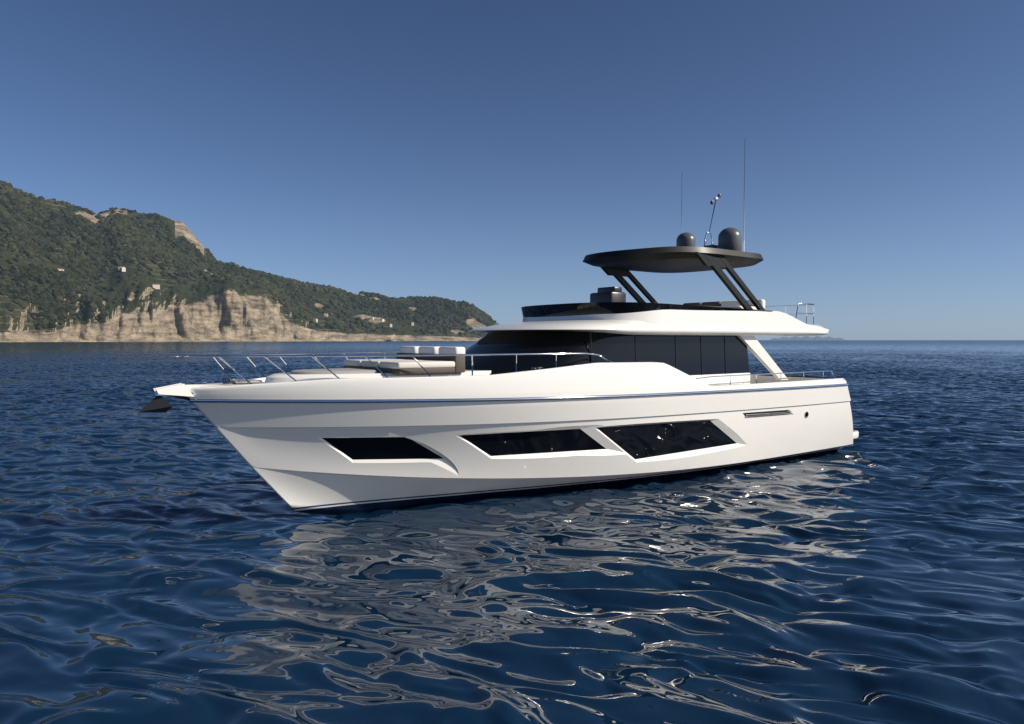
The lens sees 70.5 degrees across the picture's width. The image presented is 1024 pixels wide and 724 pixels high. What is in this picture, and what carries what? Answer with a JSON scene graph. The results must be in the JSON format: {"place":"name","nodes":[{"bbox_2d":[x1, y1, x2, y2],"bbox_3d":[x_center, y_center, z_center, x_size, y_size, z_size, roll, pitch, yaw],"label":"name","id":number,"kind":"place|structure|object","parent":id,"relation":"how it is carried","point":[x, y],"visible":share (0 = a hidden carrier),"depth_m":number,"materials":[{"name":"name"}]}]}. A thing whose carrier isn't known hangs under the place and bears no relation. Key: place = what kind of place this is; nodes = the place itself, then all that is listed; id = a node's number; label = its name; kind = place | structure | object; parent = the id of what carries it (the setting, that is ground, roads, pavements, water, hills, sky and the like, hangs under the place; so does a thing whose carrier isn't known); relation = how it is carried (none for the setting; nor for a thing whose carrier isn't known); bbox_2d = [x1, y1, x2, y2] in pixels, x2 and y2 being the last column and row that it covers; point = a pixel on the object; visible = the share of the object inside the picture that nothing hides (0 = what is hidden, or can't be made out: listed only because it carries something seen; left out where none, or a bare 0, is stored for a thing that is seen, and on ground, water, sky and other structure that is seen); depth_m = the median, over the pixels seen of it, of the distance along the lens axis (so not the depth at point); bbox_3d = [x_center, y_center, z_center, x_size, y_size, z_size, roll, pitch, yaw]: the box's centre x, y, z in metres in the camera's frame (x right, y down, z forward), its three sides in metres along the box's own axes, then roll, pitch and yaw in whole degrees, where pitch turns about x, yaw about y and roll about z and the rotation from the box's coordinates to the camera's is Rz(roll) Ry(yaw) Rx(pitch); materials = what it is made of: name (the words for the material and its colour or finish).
{"place":"outdoors","nodes":[
{"label":"outdoors","id":0,"kind":"place"},
{"bbox_2d":[0,185,495,341],"bbox_3d":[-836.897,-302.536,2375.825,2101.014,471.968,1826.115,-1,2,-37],"label":"headland terrain","id":1,"kind":"structure","parent":0,"point":[229,310],"depth_m":1911.84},
{"bbox_2d":[57,266,413,326],"bbox_3d":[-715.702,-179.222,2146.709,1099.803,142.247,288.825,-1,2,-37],"label":"houses","id":2,"kind":"structure","parent":1,"relation":"on","point":[123,269],"depth_m":1839.54,"materials":[{"name":"beige"}]},
{"bbox_2d":[0,180,498,335],"bbox_3d":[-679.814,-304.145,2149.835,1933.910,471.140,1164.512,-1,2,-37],"label":"trees","id":3,"kind":"object","parent":1,"relation":"on","point":[34,222],"visible":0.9,"depth_m":1961.33,"materials":[{"name":"green plant"}]},
{"bbox_2d":[0,340,1023,723],"label":"sea water","id":4,"kind":"structure","parent":0,"point":[180,562],"depth_m":12.34,"materials":[{"name":"blue liquid"}]},
{"bbox_2d":[139,150,858,514],"bbox_3d":[2.067,-1.440,21.036,23.350,11.100,5.618,-1,2,-37],"label":"motor yacht","id":5,"kind":"object","parent":4,"relation":"on","point":[607,386],"visible":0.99,"depth_m":18.00,"materials":[{"name":"white painted fiberglass"},{"name":"dark glass"},{"name":"polished metal"}]},
{"bbox_2d":[0,0,1023,339],"label":"sky","id":6,"kind":"structure","parent":0,"point":[476,152],"materials":[{"name":"blue"}]},
{"bbox_2d":[771,336,843,339],"bbox_3d":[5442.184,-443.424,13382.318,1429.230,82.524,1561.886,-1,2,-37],"label":"coast","id":7,"kind":"structure","parent":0,"point":[807,338],"depth_m":13131.74,"materials":[{"name":"grey"}]}
]}

